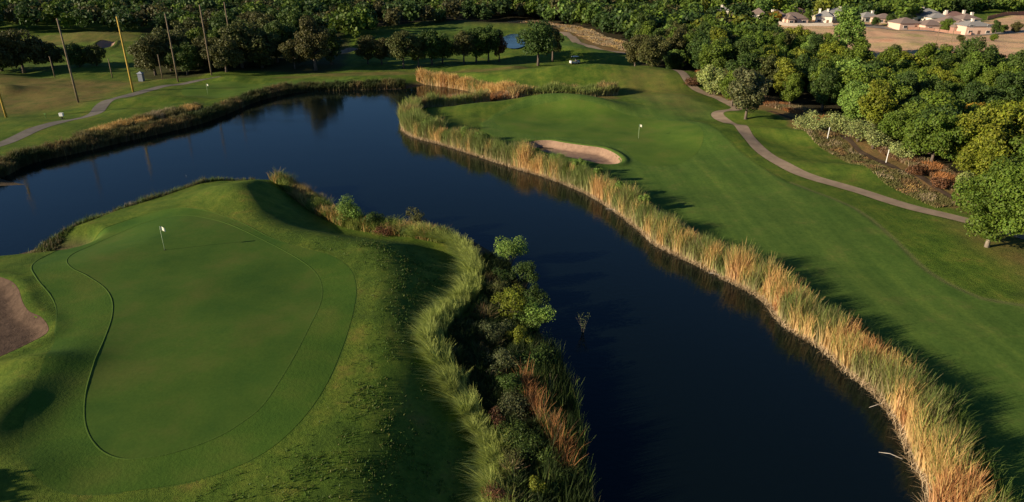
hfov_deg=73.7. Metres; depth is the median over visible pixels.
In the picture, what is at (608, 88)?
cattail reeds
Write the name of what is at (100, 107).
cart path
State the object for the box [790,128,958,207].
dry grass
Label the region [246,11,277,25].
tree
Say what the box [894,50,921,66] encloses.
tree
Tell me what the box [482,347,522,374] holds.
shrub
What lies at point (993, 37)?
tree
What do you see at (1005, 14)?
board fence
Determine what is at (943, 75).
tree
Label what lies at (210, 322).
putting green
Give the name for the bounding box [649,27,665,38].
tree
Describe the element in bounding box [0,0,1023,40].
distant woodland
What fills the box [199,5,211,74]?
net pole
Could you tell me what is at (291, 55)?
tree
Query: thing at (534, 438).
shrub
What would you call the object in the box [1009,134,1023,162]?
tree
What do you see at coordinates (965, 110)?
tree
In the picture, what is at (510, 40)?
pond water
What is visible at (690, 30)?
tree
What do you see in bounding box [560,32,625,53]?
cart path
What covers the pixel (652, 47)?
tree
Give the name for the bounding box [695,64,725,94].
tree
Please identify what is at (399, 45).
tree
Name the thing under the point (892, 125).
tree
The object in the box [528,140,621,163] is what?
bunker sand
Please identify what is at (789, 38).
tree
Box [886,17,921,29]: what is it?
house
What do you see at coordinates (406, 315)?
rough grass tufts
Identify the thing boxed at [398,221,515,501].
arching grass
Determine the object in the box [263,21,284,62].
tree
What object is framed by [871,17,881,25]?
tree
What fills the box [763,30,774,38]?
tree
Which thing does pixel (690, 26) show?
tree
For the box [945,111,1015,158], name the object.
tree
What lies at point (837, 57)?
tree
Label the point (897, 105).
tree
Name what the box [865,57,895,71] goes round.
tree
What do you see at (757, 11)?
house
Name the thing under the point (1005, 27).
tree
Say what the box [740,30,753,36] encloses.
tree
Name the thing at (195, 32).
tree
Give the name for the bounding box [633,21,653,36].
tree
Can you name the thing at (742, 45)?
tree
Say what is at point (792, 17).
house
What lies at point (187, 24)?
tree
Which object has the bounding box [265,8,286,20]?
tree
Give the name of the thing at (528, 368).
shrub
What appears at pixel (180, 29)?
tree
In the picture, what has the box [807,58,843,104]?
tree
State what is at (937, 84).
tree
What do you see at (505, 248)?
shrub
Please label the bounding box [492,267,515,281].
shrub
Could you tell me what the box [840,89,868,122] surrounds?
tree
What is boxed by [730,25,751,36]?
tree
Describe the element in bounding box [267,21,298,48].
tree
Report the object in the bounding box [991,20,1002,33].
tree
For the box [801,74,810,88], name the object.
tree
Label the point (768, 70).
tree
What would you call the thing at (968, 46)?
tree
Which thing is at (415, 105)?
cattail reeds
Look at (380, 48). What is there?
tree
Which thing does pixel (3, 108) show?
net pole
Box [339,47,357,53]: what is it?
bunker sand
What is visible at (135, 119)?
dry grass
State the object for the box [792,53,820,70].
tree
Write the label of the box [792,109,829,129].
shrub
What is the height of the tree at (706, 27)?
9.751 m
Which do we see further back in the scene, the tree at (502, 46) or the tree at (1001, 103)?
the tree at (502, 46)
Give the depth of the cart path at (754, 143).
88.23 m
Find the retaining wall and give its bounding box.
[778,21,832,25]
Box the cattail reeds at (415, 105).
[395,86,491,137]
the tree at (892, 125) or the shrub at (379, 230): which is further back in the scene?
the tree at (892, 125)
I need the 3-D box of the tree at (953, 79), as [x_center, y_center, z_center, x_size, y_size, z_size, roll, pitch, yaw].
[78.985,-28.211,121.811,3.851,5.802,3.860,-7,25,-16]
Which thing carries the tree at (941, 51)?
on the ground at (942, 297)
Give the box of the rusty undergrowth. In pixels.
[695,70,969,194]
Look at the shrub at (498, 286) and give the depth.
56.27 m
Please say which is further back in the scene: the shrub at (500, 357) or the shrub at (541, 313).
the shrub at (541, 313)
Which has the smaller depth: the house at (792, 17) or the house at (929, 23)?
the house at (929, 23)
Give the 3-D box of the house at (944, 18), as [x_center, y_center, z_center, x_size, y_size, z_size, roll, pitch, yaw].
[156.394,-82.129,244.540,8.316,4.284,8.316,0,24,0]
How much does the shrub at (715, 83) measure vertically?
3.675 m
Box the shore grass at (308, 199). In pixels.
[268,167,457,242]
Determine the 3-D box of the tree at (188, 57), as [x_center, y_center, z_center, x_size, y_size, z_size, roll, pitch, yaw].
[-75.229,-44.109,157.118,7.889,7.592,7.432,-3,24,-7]
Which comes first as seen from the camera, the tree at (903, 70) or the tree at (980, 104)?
the tree at (980, 104)
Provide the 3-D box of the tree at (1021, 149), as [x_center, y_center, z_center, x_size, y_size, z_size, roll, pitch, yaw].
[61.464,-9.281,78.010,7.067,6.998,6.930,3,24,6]
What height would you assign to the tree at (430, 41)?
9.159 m
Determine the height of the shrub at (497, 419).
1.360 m
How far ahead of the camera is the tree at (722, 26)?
171.94 m
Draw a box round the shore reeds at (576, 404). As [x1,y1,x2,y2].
[518,325,600,501]
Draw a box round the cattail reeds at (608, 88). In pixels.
[505,79,619,98]
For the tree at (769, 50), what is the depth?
142.20 m
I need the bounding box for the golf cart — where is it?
[569,56,579,64]
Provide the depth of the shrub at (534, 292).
56.45 m
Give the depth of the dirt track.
92.12 m
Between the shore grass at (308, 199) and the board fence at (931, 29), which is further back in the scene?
the board fence at (931, 29)
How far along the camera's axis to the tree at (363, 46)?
170.75 m
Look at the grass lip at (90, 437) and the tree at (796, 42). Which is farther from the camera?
the tree at (796, 42)
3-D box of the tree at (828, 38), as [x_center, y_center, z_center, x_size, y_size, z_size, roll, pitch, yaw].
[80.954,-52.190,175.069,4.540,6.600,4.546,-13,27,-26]
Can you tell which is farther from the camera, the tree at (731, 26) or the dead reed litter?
the tree at (731, 26)
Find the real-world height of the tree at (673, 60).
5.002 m
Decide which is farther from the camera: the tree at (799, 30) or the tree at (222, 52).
the tree at (799, 30)
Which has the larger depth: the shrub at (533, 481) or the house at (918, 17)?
the house at (918, 17)
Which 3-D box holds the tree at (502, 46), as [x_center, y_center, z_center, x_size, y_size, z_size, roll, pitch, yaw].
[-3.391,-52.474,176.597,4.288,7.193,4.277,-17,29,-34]
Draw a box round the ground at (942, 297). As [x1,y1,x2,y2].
[0,5,1023,501]
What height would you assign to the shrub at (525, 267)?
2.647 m
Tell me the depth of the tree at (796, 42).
164.38 m
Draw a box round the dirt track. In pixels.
[769,111,953,197]
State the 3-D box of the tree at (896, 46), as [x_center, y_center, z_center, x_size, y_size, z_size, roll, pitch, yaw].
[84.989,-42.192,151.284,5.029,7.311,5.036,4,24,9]
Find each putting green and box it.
[67,215,321,457]
[181,81,267,97]
[494,99,703,165]
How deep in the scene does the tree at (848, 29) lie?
175.08 m
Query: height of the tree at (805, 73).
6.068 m
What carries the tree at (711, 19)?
on the ground at (942, 297)
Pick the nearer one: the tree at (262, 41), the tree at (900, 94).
the tree at (900, 94)
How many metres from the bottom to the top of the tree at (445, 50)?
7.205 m
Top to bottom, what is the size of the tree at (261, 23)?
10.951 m
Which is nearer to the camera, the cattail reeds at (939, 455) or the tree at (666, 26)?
the cattail reeds at (939, 455)
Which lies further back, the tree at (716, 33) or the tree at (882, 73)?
the tree at (716, 33)
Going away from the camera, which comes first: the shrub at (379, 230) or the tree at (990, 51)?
the shrub at (379, 230)
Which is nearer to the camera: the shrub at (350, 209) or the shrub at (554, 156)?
the shrub at (350, 209)
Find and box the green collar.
[21,208,355,493]
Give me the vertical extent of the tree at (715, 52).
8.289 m
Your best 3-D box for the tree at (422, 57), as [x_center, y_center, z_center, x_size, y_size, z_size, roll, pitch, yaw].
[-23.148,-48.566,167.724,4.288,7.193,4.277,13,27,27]
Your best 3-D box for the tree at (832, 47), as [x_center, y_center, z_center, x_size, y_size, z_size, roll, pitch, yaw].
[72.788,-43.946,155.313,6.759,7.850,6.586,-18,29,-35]
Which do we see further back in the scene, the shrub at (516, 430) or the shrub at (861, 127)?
the shrub at (861, 127)
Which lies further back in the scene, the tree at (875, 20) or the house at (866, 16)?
the house at (866, 16)
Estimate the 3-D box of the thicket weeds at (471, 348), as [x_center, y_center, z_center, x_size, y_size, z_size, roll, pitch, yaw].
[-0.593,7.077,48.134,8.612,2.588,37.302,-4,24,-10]
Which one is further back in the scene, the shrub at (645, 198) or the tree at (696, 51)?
the tree at (696, 51)
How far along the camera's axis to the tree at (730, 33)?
175.53 m
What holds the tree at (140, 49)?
on the ground at (942, 297)
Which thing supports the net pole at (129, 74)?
on the ground at (942, 297)
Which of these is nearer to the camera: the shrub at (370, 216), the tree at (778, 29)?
the shrub at (370, 216)
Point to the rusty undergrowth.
(936, 169)
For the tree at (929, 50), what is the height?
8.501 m
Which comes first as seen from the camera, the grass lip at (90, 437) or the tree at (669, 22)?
the grass lip at (90, 437)
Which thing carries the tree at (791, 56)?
on the ground at (942, 297)
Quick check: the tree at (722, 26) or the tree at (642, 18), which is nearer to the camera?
the tree at (722, 26)
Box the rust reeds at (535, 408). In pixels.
[514,357,587,473]
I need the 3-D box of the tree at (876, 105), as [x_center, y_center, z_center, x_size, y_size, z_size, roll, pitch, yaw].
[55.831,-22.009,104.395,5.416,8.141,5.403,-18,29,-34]
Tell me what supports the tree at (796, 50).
on the ground at (942, 297)
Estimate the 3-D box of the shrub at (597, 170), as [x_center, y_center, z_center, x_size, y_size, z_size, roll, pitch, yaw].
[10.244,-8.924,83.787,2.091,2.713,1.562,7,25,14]
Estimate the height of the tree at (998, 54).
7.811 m
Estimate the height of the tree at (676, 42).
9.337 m
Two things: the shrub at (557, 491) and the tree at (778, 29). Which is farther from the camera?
the tree at (778, 29)
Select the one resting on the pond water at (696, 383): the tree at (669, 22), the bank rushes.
the bank rushes
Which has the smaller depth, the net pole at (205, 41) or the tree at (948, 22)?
the net pole at (205, 41)
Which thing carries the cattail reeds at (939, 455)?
on the ground at (942, 297)
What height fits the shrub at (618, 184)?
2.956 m
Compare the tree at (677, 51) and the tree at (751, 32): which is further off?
the tree at (751, 32)
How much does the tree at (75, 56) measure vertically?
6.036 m
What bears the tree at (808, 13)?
on the ground at (942, 297)
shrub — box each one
[334,194,362,220]
[362,211,385,225]
[372,222,393,236]
[405,206,427,224]
[454,126,468,137]
[475,132,489,139]
[477,318,514,345]
[481,480,517,501]
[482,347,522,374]
[486,278,513,295]
[488,406,505,428]
[491,283,531,318]
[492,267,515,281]
[493,235,528,266]
[494,371,525,398]
[495,418,531,446]
[496,387,530,421]
[498,446,525,474]
[503,325,533,345]
[507,349,547,374]
[509,427,556,463]
[511,260,540,287]
[512,296,556,330]
[523,283,550,305]
[528,475,548,497]
[529,342,559,369]
[542,467,575,500]
[550,153,564,159]
[572,158,585,169]
[589,168,603,179]
[613,180,625,190]
[638,194,650,205]
[683,75,702,85]
[707,79,721,94]
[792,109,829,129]
[816,111,851,132]
[842,119,876,141]
[864,130,892,148]
[888,141,915,158]
[905,163,928,175]
[930,176,953,188]
[955,170,974,186]
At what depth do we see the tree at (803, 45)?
161.46 m
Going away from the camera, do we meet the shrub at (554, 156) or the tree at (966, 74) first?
the shrub at (554, 156)
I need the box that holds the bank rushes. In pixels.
[0,77,406,178]
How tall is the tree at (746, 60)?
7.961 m
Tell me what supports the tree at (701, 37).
on the ground at (942, 297)
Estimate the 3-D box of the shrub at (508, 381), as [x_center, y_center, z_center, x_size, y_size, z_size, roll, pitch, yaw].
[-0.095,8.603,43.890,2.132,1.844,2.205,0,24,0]
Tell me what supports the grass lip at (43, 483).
on the ground at (942, 297)
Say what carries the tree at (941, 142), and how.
on the ground at (942, 297)
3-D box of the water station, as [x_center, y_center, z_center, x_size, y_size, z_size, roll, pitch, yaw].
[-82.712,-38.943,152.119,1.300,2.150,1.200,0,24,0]
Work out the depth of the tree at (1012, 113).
88.14 m
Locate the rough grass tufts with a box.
[197,236,477,501]
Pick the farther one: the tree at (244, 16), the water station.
the tree at (244, 16)
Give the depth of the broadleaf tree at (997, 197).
62.73 m
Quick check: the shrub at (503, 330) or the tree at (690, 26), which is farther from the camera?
the tree at (690, 26)
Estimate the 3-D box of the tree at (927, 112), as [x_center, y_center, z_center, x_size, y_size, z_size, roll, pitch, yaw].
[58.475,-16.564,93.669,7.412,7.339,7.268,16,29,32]
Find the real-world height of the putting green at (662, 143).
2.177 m
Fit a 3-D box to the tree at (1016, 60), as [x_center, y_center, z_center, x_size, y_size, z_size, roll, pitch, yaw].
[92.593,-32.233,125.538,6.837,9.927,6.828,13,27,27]
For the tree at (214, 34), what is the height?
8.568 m
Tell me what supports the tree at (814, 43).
on the ground at (942, 297)
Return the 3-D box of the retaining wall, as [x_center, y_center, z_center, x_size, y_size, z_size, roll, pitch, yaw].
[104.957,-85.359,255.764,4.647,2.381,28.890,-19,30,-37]
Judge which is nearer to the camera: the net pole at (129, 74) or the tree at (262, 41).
the net pole at (129, 74)
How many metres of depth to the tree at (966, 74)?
126.14 m
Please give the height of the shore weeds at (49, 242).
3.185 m
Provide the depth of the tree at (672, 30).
167.35 m
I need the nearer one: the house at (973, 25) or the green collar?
the green collar
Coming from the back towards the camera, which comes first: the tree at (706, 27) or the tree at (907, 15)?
the tree at (907, 15)
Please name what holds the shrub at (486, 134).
on the ground at (942, 297)
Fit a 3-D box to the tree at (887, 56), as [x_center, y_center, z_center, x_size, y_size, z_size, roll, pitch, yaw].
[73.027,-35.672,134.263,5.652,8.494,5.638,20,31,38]
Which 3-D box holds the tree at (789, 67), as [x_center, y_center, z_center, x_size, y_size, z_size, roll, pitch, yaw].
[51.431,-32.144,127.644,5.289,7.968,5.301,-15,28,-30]
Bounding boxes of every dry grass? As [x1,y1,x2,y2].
[70,102,205,140]
[508,20,627,50]
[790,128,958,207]
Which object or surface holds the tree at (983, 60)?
on the ground at (942, 297)
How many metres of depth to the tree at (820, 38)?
166.12 m
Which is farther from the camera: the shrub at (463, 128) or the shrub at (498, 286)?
the shrub at (463, 128)
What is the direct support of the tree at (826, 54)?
on the ground at (942, 297)
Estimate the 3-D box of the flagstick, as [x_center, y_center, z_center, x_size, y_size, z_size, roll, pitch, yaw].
[-30.057,-1.090,59.009,0.517,2.250,0.150,0,24,0]
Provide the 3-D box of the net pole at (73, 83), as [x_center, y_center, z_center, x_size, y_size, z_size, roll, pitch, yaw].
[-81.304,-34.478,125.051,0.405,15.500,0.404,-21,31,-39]
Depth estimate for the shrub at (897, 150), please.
91.27 m
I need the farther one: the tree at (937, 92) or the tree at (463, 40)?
the tree at (463, 40)
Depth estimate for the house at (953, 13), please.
256.78 m
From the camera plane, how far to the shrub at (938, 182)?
81.13 m
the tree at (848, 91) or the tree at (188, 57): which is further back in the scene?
the tree at (188, 57)
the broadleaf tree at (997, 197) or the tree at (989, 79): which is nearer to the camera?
the broadleaf tree at (997, 197)
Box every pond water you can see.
[0,85,929,501]
[503,34,524,47]
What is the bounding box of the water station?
[136,71,144,80]
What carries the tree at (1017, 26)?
on the ground at (942, 297)
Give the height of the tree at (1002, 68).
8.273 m
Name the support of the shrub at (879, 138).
on the ground at (942, 297)
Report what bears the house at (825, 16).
on the ground at (942, 297)
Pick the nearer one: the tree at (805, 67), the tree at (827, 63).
the tree at (827, 63)
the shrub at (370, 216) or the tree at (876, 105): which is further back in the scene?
the tree at (876, 105)
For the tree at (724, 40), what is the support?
on the ground at (942, 297)
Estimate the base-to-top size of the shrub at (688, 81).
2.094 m
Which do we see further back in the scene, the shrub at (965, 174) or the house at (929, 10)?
the house at (929, 10)
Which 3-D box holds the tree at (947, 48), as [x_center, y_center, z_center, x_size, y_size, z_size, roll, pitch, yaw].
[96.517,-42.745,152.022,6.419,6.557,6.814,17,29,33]
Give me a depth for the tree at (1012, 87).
107.65 m
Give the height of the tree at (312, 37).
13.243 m
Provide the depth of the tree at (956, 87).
115.45 m
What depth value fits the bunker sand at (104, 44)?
199.02 m
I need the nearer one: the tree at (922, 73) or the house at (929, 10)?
the tree at (922, 73)
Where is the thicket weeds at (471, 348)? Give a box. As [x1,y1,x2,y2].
[445,249,588,501]
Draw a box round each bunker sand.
[0,277,48,356]
[97,40,114,47]
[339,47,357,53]
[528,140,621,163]
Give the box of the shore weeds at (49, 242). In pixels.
[23,176,257,252]
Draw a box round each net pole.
[0,94,6,117]
[56,18,78,102]
[115,16,133,91]
[164,14,178,81]
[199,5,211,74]
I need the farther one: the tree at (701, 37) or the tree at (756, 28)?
the tree at (756, 28)
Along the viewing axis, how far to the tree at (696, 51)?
145.77 m
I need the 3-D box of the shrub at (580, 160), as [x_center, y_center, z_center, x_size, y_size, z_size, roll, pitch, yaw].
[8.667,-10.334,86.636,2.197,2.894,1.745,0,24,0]
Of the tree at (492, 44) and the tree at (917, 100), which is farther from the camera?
the tree at (492, 44)
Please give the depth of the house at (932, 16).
257.25 m
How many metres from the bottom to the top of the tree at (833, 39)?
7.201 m
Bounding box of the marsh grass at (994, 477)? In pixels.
[846,317,1023,501]
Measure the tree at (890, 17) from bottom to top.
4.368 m
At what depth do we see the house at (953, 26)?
233.11 m
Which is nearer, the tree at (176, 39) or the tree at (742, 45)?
the tree at (742, 45)
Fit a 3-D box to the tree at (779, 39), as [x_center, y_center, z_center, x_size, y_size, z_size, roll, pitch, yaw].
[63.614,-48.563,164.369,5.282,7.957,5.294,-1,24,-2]
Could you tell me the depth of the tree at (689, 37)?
161.98 m
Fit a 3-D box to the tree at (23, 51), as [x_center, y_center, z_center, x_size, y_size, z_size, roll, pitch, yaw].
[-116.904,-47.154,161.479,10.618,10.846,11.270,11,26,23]
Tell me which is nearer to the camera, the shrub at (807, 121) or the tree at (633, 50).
the shrub at (807, 121)
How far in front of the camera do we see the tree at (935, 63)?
131.19 m
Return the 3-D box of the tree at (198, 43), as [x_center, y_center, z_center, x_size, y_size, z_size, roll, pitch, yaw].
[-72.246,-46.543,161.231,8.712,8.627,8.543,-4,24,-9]
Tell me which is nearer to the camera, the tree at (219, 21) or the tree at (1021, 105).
the tree at (1021, 105)
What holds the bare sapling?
in the pond water at (696, 383)
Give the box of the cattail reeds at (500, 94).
[446,90,519,101]
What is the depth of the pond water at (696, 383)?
57.89 m
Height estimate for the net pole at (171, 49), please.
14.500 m
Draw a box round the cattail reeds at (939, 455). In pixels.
[400,110,1018,501]
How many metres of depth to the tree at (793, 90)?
121.74 m
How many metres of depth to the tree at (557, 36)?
175.30 m
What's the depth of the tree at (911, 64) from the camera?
134.02 m
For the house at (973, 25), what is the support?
on the ground at (942, 297)
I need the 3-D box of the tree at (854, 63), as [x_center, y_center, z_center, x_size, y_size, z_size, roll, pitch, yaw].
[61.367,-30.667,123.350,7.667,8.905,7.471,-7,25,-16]
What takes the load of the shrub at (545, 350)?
on the ground at (942, 297)
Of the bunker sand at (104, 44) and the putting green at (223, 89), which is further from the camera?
the bunker sand at (104, 44)
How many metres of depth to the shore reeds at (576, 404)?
40.85 m
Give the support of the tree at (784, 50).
on the ground at (942, 297)
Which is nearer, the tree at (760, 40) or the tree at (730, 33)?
the tree at (760, 40)
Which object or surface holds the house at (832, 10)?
on the ground at (942, 297)
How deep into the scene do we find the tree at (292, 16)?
187.26 m
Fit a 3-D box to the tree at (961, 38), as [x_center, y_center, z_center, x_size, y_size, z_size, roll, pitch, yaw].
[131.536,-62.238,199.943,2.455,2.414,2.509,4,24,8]
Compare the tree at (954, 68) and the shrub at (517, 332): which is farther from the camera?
the tree at (954, 68)
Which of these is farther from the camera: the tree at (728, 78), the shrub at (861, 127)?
the tree at (728, 78)
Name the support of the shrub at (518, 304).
on the ground at (942, 297)
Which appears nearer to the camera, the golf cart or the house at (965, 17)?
the golf cart
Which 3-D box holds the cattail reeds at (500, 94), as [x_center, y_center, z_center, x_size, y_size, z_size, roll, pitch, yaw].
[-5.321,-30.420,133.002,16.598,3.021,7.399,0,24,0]
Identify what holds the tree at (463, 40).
on the ground at (942, 297)
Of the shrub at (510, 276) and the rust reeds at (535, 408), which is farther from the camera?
the shrub at (510, 276)
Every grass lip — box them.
[19,208,356,494]
[66,215,322,459]
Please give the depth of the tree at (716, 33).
167.24 m
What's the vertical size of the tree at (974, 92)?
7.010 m
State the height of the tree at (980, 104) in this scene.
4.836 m
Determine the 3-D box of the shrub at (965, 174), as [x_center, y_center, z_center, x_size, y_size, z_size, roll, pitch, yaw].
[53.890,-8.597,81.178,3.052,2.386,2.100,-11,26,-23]
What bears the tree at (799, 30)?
on the ground at (942, 297)
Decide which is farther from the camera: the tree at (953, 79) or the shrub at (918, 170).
the tree at (953, 79)
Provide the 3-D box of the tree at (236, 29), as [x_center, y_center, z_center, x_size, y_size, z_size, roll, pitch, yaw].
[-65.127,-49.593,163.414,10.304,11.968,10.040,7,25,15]
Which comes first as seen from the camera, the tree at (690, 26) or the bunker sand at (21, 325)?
the bunker sand at (21, 325)
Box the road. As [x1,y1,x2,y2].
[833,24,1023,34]
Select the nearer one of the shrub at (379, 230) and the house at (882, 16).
the shrub at (379, 230)
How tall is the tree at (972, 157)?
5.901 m
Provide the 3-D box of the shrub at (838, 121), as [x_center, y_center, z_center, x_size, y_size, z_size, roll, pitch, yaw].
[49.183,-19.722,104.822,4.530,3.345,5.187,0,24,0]
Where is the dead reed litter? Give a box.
[400,128,932,501]
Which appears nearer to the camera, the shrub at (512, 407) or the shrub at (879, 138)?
the shrub at (512, 407)
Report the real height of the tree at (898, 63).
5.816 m
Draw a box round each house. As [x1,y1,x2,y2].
[753,8,764,18]
[780,12,809,22]
[815,8,833,22]
[829,6,841,19]
[861,11,874,21]
[870,13,887,23]
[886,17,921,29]
[910,10,929,20]
[919,19,943,29]
[921,11,945,20]
[923,7,939,13]
[933,16,962,22]
[942,10,965,15]
[949,20,962,30]
[952,18,991,34]
[953,12,980,21]
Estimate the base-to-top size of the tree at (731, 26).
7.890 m
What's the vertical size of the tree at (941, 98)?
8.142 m
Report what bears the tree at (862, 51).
on the ground at (942, 297)
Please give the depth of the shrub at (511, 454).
37.48 m
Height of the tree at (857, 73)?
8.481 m
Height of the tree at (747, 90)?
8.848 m
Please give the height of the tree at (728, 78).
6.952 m
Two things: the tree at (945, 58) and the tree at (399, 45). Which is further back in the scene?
the tree at (399, 45)
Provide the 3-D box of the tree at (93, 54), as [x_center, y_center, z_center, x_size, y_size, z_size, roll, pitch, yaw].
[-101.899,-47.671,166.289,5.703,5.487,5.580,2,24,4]
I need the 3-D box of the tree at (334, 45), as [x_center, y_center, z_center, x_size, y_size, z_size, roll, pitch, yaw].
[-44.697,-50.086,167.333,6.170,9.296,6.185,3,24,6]
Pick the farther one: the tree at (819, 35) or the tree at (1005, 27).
the tree at (1005, 27)
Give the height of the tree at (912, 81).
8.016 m
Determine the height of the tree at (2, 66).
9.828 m
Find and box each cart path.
[0,76,219,146]
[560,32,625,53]
[672,69,1023,238]
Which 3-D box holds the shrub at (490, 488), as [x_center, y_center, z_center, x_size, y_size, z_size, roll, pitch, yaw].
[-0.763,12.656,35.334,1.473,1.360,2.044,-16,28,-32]
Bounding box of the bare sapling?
[577,312,588,332]
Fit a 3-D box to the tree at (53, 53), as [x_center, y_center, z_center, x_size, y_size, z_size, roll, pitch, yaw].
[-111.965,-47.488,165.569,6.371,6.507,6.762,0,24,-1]
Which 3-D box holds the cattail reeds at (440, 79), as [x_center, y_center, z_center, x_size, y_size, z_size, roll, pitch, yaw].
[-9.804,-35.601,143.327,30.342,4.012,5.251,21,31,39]
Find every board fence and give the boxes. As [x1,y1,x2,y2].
[907,27,971,34]
[987,11,1023,19]
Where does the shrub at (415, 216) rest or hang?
on the ground at (942, 297)
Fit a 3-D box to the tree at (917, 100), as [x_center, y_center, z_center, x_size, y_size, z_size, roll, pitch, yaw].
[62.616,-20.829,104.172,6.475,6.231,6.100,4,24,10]
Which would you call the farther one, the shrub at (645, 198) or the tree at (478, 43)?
the tree at (478, 43)
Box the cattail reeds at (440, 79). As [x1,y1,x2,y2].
[415,68,516,93]
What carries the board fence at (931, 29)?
on the ground at (942, 297)
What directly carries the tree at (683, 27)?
on the ground at (942, 297)
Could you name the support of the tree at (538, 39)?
on the ground at (942, 297)
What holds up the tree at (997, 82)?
on the ground at (942, 297)
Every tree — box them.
[0,28,48,73]
[0,31,14,70]
[33,41,64,67]
[60,42,86,66]
[80,44,106,65]
[126,35,173,75]
[147,26,190,70]
[164,42,203,74]
[167,17,209,37]
[167,25,188,39]
[185,27,205,66]
[191,35,217,70]
[199,35,244,71]
[203,30,221,41]
[207,12,247,37]
[217,18,258,67]
[237,11,255,21]
[243,28,281,67]
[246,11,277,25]
[248,17,279,53]
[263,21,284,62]
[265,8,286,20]
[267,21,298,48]
[276,7,313,30]
[278,39,306,68]
[293,15,330,70]
[323,27,342,64]
[354,34,376,63]
[370,37,389,64]
[384,29,421,68]
[411,40,426,66]
[418,28,447,64]
[436,36,454,63]
[450,30,475,63]
[465,27,490,62]
[477,24,503,61]
[493,34,507,61]
[515,18,556,65]
[547,25,564,61]
[622,33,647,65]
[632,11,655,33]
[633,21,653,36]
[636,34,671,66]
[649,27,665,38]
[660,24,673,29]
[662,27,685,36]
[663,26,679,38]
[663,52,685,69]
[664,27,687,54]
[664,49,687,67]
[666,19,676,25]
[670,21,687,31]
[681,28,696,34]
[685,30,709,69]
[685,31,700,64]
[686,23,698,29]
[689,38,710,69]
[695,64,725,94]
[697,21,714,38]
[699,14,720,27]
[699,39,734,71]
[709,26,728,39]
[718,25,730,38]
[718,36,733,45]
[718,70,744,105]
[723,27,734,42]
[724,24,739,30]
[724,52,761,73]
[725,37,756,63]
[727,65,772,119]
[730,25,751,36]
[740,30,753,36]
[741,30,772,49]
[748,21,773,34]
[748,48,763,53]
[751,54,784,91]
[752,44,786,62]
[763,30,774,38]
[765,24,785,33]
[769,32,788,48]
[770,10,781,19]
[772,66,807,87]
[773,29,796,45]
[773,46,795,57]
[773,56,803,97]
[779,73,804,104]
[784,24,811,39]
[786,36,806,51]
[788,54,798,60]
[790,46,815,60]
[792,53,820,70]
[800,34,816,52]
[801,33,824,42]
[801,63,817,86]
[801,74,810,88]
[803,8,813,20]
[804,36,823,54]
[805,65,817,97]
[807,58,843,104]
[810,67,841,110]
[811,31,822,37]
[816,51,835,57]
[817,40,848,54]
[824,35,831,43]
[829,37,844,51]
[829,54,852,66]
[831,6,866,47]
[835,66,880,106]
[836,57,876,95]
[836,80,871,111]
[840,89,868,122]
[841,37,875,63]
[857,79,897,130]
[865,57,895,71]
[865,67,898,81]
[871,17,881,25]
[871,77,912,102]
[872,47,902,70]
[876,110,917,142]
[884,13,898,22]
[886,97,901,112]
[890,44,903,52]
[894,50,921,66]
[895,59,908,72]
[895,70,919,101]
[896,67,914,74]
[898,89,963,120]
[899,13,912,18]
[899,93,930,120]
[900,110,971,162]
[901,59,919,71]
[901,67,938,88]
[911,103,962,153]
[913,42,938,69]
[915,76,953,97]
[917,90,957,99]
[921,58,945,73]
[923,52,954,70]
[927,66,953,84]
[935,43,957,60]
[936,50,955,64]
[939,18,955,29]
[943,61,965,76]
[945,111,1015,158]
[947,76,964,90]
[947,82,965,98]
[951,154,1023,247]
[952,61,979,85]
[952,139,1011,178]
[953,36,986,63]
[956,35,965,40]
[956,81,1000,103]
[956,98,980,115]
[964,102,985,108]
[965,44,1002,68]
[966,50,997,78]
[973,100,1023,153]
[976,70,996,87]
[977,62,1022,79]
[985,50,1005,59]
[986,99,1006,109]
[989,33,998,40]
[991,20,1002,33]
[991,73,1014,93]
[993,71,1023,104]
[1000,24,1008,31]
[1000,50,1023,70]
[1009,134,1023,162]
[1011,21,1023,31]
[1016,101,1023,131]
[1018,144,1023,156]
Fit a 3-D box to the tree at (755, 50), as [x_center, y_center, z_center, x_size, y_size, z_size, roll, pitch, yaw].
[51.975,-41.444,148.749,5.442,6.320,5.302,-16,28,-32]
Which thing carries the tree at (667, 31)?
on the ground at (942, 297)
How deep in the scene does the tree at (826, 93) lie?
117.36 m
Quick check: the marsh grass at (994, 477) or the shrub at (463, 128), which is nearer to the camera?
the marsh grass at (994, 477)
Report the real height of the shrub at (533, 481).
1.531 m
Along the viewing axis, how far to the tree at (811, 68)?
126.22 m
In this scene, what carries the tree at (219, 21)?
on the ground at (942, 297)
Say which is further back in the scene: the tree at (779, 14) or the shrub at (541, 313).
the tree at (779, 14)
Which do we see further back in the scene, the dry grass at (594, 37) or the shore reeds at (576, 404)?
the dry grass at (594, 37)
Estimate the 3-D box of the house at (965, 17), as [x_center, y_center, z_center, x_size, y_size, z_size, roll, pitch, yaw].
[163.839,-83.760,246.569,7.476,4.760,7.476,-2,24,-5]

